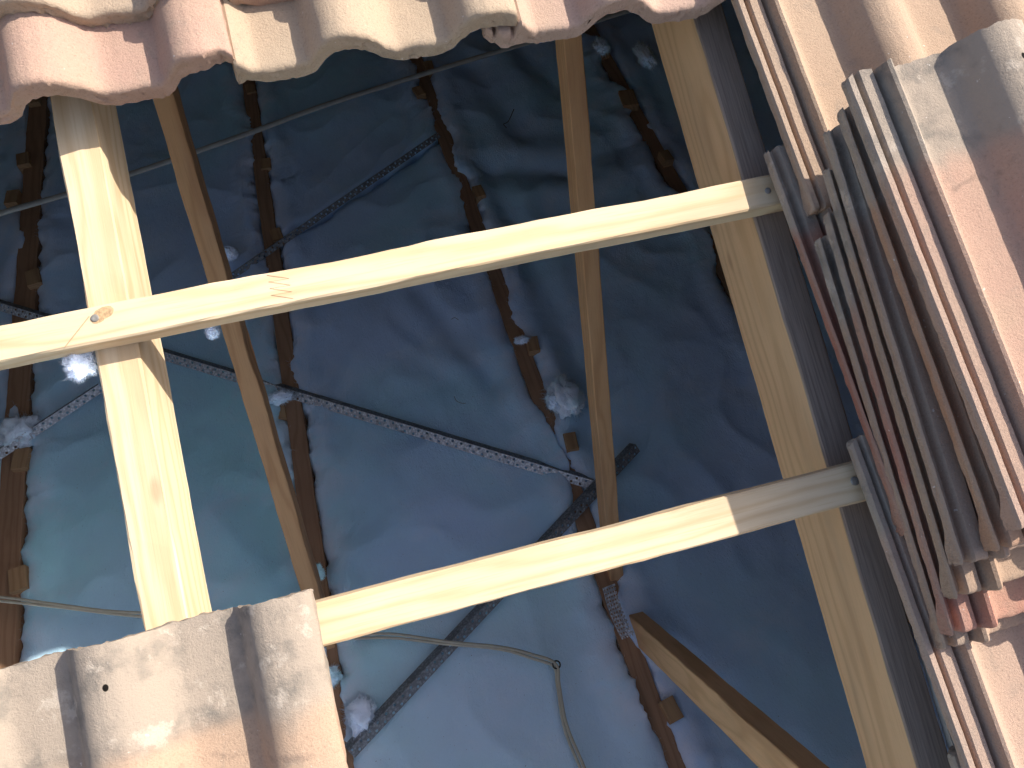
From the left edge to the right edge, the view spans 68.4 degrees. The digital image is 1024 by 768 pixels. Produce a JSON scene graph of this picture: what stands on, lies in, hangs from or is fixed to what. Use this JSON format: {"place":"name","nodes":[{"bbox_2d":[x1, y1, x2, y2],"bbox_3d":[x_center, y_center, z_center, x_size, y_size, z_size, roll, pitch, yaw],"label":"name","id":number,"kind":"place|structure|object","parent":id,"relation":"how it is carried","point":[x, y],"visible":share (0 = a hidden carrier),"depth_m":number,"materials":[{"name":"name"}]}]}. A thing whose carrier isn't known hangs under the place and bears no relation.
{"place":"outdoors","nodes":[
{"label":"outdoors","id":0,"kind":"place"},
{"label":"ceiling","id":1,"kind":"structure","parent":0,"visible":0},
{"bbox_2d":[0,104,28,476],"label":"insulation batt","id":2,"kind":"object","parent":1,"relation":"on","point":[12,145],"visible":0.23,"depth_m":2.48,"materials":[{"name":"fabric"}]},
{"bbox_2d":[0,96,49,668],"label":"roof truss","id":3,"kind":"object","parent":1,"relation":"on","point":[31,161],"visible":0.56,"depth_m":2.13,"materials":[{"name":"brown wood"}]},
{"bbox_2d":[0,411,42,448],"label":"wool tuft","id":4,"kind":"object","parent":3,"relation":"on","point":[15,426],"visible":0.92,"depth_m":2.03,"materials":[{"name":"white fabric"}]},
{"bbox_2d":[0,384,101,459],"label":"steel brace","id":5,"kind":"object","parent":3,"relation":"attached to","point":[72,404],"visible":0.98,"depth_m":2.07,"materials":[{"name":"silver metal"}]},
{"bbox_2d":[36,62,268,314],"bbox_3d":[-1.302,-0.884,2.725,0.802,0.127,1.742,-13,60,-8],"label":"insulation batt","id":6,"kind":"object","parent":1,"relation":"on","point":[213,102],"visible":0.34,"depth_m":2.53,"materials":[{"name":"fabric"}]},
{"bbox_2d":[223,245,239,262],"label":"wool tuft","id":7,"kind":"object","parent":6,"relation":"on","point":[231,253],"visible":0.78,"depth_m":2.33,"materials":[{"name":"white fabric"}]},
{"bbox_2d":[19,315,327,662],"bbox_3d":[-0.644,1.133,1.501,0.772,0.123,3.199,-13,60,-8],"label":"insulation batt","id":8,"kind":"object","parent":1,"relation":"on","point":[75,550],"visible":0.41,"depth_m":1.97,"materials":[{"name":"fabric"}]},
{"bbox_2d":[268,388,295,408],"bbox_3d":[-0.644,0.038,2.089,0.095,0.050,0.059,-27,63,-16],"label":"wool tuft","id":9,"kind":"object","parent":8,"relation":"on","point":[278,398],"visible":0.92,"depth_m":2.08,"materials":[{"name":"white fabric"}]},
{"bbox_2d":[50,80,353,767],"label":"roof truss","id":10,"kind":"object","parent":1,"relation":"on","point":[168,569],"visible":0.54,"depth_m":0.80,"materials":[{"name":"brown wood"}]},
{"bbox_2d":[0,596,141,617],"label":"twin wire","id":11,"kind":"object","parent":10,"relation":"attached to","point":[39,603],"visible":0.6,"depth_m":1.74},
{"bbox_2d":[203,326,221,340],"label":"wool tuft","id":12,"kind":"object","parent":10,"relation":"attached to","point":[212,333],"visible":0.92,"depth_m":1.28,"materials":[{"name":"white fabric"}]},
{"bbox_2d":[316,562,326,580],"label":"wool tuft","id":13,"kind":"object","parent":10,"relation":"on","point":[322,572],"visible":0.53,"depth_m":1.84,"materials":[{"name":"white fabric"}]},
{"bbox_2d":[231,133,439,278],"bbox_3d":[-0.566,-0.612,2.504,0.027,0.013,0.888,39,66,20],"label":"steel brace","id":14,"kind":"object","parent":10,"relation":"attached to","point":[318,215],"visible":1,"depth_m":2.49,"materials":[{"name":"grey metal"}]},
{"bbox_2d":[329,663,345,686],"bbox_3d":[-0.417,0.673,1.730,0.077,0.050,0.062,-13,60,-8],"label":"wool tuft","id":15,"kind":"object","parent":10,"relation":"on","point":[336,675],"visible":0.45,"depth_m":1.73,"materials":[{"name":"white fabric"}]},
{"bbox_2d":[0,175,782,369],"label":"tiling batten","id":16,"kind":"object","parent":10,"relation":"on","point":[100,327],"visible":0.83,"depth_m":0.78,"materials":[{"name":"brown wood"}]},
{"bbox_2d":[58,351,98,385],"bbox_3d":[-0.438,-0.020,0.766,0.042,0.043,0.054,-13,60,-8],"label":"wool tuft","id":17,"kind":"object","parent":16,"relation":"hanging from","point":[78,368],"visible":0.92,"depth_m":0.76,"materials":[{"name":"white fabric"}]},
{"bbox_2d":[763,145,914,536],"bbox_3d":[0.492,-0.094,0.807,0.332,0.058,0.436,-15,81,-8],"label":"roof tile","id":18,"kind":"object","parent":16,"relation":"on","point":[807,232],"visible":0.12,"depth_m":0.80,"materials":[{"name":"ceramic"}]},
{"bbox_2d":[731,0,1023,216],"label":"roof tile","id":19,"kind":"object","parent":18,"relation":"on","point":[809,57],"visible":0.53,"depth_m":0.83,"materials":[{"name":"ceramic"}]},
{"bbox_2d":[315,461,865,645],"bbox_3d":[-0.114,0.216,0.744,2.500,0.033,0.044,-13,83,-8],"label":"tiling batten","id":20,"kind":"object","parent":10,"relation":"on","point":[353,614],"visible":0.65,"depth_m":0.76,"materials":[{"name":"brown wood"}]},
{"bbox_2d":[0,589,347,767],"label":"roof tile","id":21,"kind":"object","parent":20,"relation":"on","point":[245,686],"visible":1,"depth_m":0.66,"materials":[{"name":"ceramic"}]},
{"bbox_2d":[846,434,1023,767],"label":"roof tile","id":22,"kind":"object","parent":20,"relation":"on","point":[978,688],"visible":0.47,"depth_m":0.75,"materials":[{"name":"ceramic"}]},
{"bbox_2d":[814,235,1023,648],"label":"roof tile","id":23,"kind":"object","parent":22,"relation":"on","point":[824,250],"visible":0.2,"depth_m":0.76,"materials":[{"name":"ceramic"}]},
{"bbox_2d":[823,211,1023,635],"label":"roof tile","id":24,"kind":"object","parent":23,"relation":"on","point":[974,610],"visible":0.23,"depth_m":0.73,"materials":[{"name":"ceramic"}]},
{"bbox_2d":[822,168,1023,598],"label":"roof tile","id":25,"kind":"object","parent":24,"relation":"on","point":[991,574],"visible":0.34,"depth_m":0.72,"materials":[{"name":"ceramic"}]},
{"bbox_2d":[823,125,1023,565],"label":"roof tile","id":26,"kind":"object","parent":25,"relation":"on","point":[952,495],"visible":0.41,"depth_m":0.71,"materials":[{"name":"ceramic"}]},
{"bbox_2d":[837,106,1023,550],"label":"roof tile","id":27,"kind":"object","parent":26,"relation":"on","point":[994,533],"visible":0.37,"depth_m":0.69,"materials":[{"name":"ceramic"}]},
{"bbox_2d":[841,18,1023,530],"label":"roof tile","id":28,"kind":"object","parent":27,"relation":"on","point":[942,134],"visible":1,"depth_m":0.68,"materials":[{"name":"ceramic"}]},
{"bbox_3d":[-0.276,-0.436,0.839,2.500,0.028,0.040,-13,83,-8],"label":"tiling batten","id":29,"kind":"object","parent":10,"relation":"attached to","visible":0},
{"bbox_2d":[0,0,233,124],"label":"roof tile","id":30,"kind":"object","parent":29,"relation":"on","point":[165,49],"visible":0.98,"depth_m":0.74,"materials":[{"name":"ceramic"}]},
{"bbox_2d":[0,0,158,27],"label":"roof tile","id":31,"kind":"object","parent":30,"relation":"on","point":[95,13],"visible":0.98,"depth_m":0.74,"materials":[{"name":"ceramic"}]},
{"bbox_2d":[221,0,517,83],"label":"roof tile","id":32,"kind":"object","parent":29,"relation":"on","point":[287,40],"visible":0.77,"depth_m":0.78,"materials":[{"name":"ceramic"}]},
{"bbox_2d":[228,0,292,5],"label":"roof tile","id":33,"kind":"object","parent":32,"relation":"on","point":[253,2],"visible":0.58,"depth_m":0.78,"materials":[{"name":"ceramic"}]},
{"bbox_2d":[481,0,724,47],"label":"roof tile","id":34,"kind":"object","parent":29,"relation":"on","point":[539,21],"visible":0.94,"depth_m":0.82,"materials":[{"name":"ceramic"}]},
{"bbox_2d":[255,49,437,250],"bbox_3d":[-0.662,-1.125,2.878,0.683,0.120,1.535,-13,60,-8],"label":"insulation batt","id":35,"kind":"object","parent":1,"relation":"on","point":[322,159],"visible":0.54,"depth_m":2.71,"materials":[{"name":"fabric"}]},
{"bbox_2d":[281,144,576,595],"bbox_3d":[-0.326,-0.140,2.282,0.725,0.120,1.640,-13,60,-8],"label":"insulation batt","id":36,"kind":"object","parent":1,"relation":"on","point":[392,504],"visible":0.77,"depth_m":2.12,"materials":[{"name":"fabric"}]},
{"bbox_2d":[0,299,593,487],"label":"steel brace","id":37,"kind":"object","parent":36,"relation":"on","point":[501,453],"visible":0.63,"depth_m":2.09,"materials":[{"name":"grey metal"}]},
{"bbox_2d":[337,574,667,767],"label":"insulation batt","id":38,"kind":"object","parent":1,"relation":"on","point":[465,707],"visible":0.75,"depth_m":1.73,"materials":[{"name":"fabric"}]},
{"bbox_2d":[339,689,378,740],"bbox_3d":[-0.337,0.738,1.678,0.102,0.083,0.119,-13,60,-8],"label":"wool tuft","id":39,"kind":"object","parent":38,"relation":"on","point":[360,710],"visible":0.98,"depth_m":1.67,"materials":[{"name":"white fabric"}]},
{"bbox_2d":[354,632,585,767],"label":"twin wire","id":40,"kind":"object","parent":38,"relation":"on","point":[519,652],"visible":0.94,"depth_m":1.73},
{"bbox_2d":[552,660,560,668],"bbox_3d":[0.102,0.642,1.723,0.021,0.004,0.020,-13,60,-8],"label":"wire eyelet","id":41,"kind":"object","parent":40,"relation":"attached to","point":[558,662],"visible":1,"depth_m":1.72,"materials":[{"name":"grey metal"}]},
{"bbox_2d":[410,3,950,767],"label":"roof truss","id":42,"kind":"object","parent":1,"relation":"on","point":[888,697],"visible":0.83,"depth_m":0.91,"materials":[{"name":"brown wood"}]},
{"bbox_2d":[0,10,630,215],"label":"flat cable","id":43,"kind":"object","parent":42,"relation":"attached to","point":[31,204],"visible":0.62,"depth_m":2.65,"materials":[{"name":"grey plastic"}]},
{"bbox_2d":[513,334,530,344],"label":"wool tuft","id":44,"kind":"object","parent":42,"relation":"on","point":[523,339],"visible":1,"depth_m":2.21,"materials":[{"name":"white fabric"}]},
{"bbox_2d":[912,629,953,748],"bbox_3d":[0.522,0.489,0.794,0.060,0.014,0.494,-13,83,-8],"label":"cement board strip","id":45,"kind":"object","parent":42,"relation":"attached to","point":[949,740],"visible":0.16,"depth_m":0.81,"materials":[{"name":"grey concrete"}]},
{"bbox_2d":[422,29,948,767],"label":"insulation batt","id":46,"kind":"object","parent":1,"relation":"on","point":[742,615],"visible":0.53,"depth_m":2.16,"materials":[{"name":"fabric"}]},
{"bbox_2d":[345,443,639,756],"bbox_3d":[-0.011,0.482,1.835,0.036,0.017,1.012,38,66,20],"label":"steel brace","id":47,"kind":"object","parent":46,"relation":"on","point":[396,698],"visible":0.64,"depth_m":1.76,"materials":[{"name":"silver metal"}]},
{"bbox_2d":[543,390,558,413],"bbox_3d":[0.114,0.050,2.076,0.060,0.068,0.065,-13,60,-8],"label":"wool tuft","id":48,"kind":"object","parent":46,"relation":"on","point":[549,398],"visible":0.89,"depth_m":2.07,"materials":[{"name":"white fabric"}]},
{"bbox_2d":[540,369,588,425],"bbox_3d":[0.147,0.040,2.090,0.135,0.122,0.164,-37,66,-21],"label":"wool tuft","id":49,"kind":"object","parent":46,"relation":"on","point":[570,398],"visible":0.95,"depth_m":2.06,"materials":[{"name":"white fabric"}]},
{"bbox_2d":[590,35,613,56],"bbox_3d":[0.339,-1.280,2.858,0.096,0.072,0.100,21,61,12],"label":"wool tuft","id":50,"kind":"object","parent":46,"relation":"on","point":[601,45],"visible":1,"depth_m":2.84,"materials":[{"name":"white fabric"}]},
{"bbox_2d":[594,0,864,437],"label":"insulation batt","id":51,"kind":"object","parent":1,"relation":"on","point":[649,87],"visible":0.1,"depth_m":2.84,"materials":[{"name":"fabric"}]},
{"bbox_2d":[630,39,658,70],"bbox_3d":[0.495,-1.233,2.830,0.099,0.088,0.186,-13,60,-8],"label":"wool tuft","id":52,"kind":"object","parent":51,"relation":"on","point":[643,52],"visible":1,"depth_m":2.81,"materials":[{"name":"white fabric"}]},
{"bbox_2d":[584,25,913,633],"bbox_3d":[0.813,-0.550,1.458,0.144,1.980,4.061,-14,60,-9],"label":"roof truss","id":53,"kind":"object","parent":1,"relation":"on","point":[663,159],"visible":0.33,"depth_m":2.71,"materials":[{"name":"brown wood"}]},
{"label":"roof","id":54,"kind":"structure","parent":0,"visible":0},
{"bbox_2d":[947,746,960,767],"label":"roof tile","id":55,"kind":"object","parent":54,"relation":"on","point":[953,759],"visible":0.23,"depth_m":0.75,"materials":[{"name":"ceramic"}]}
]}

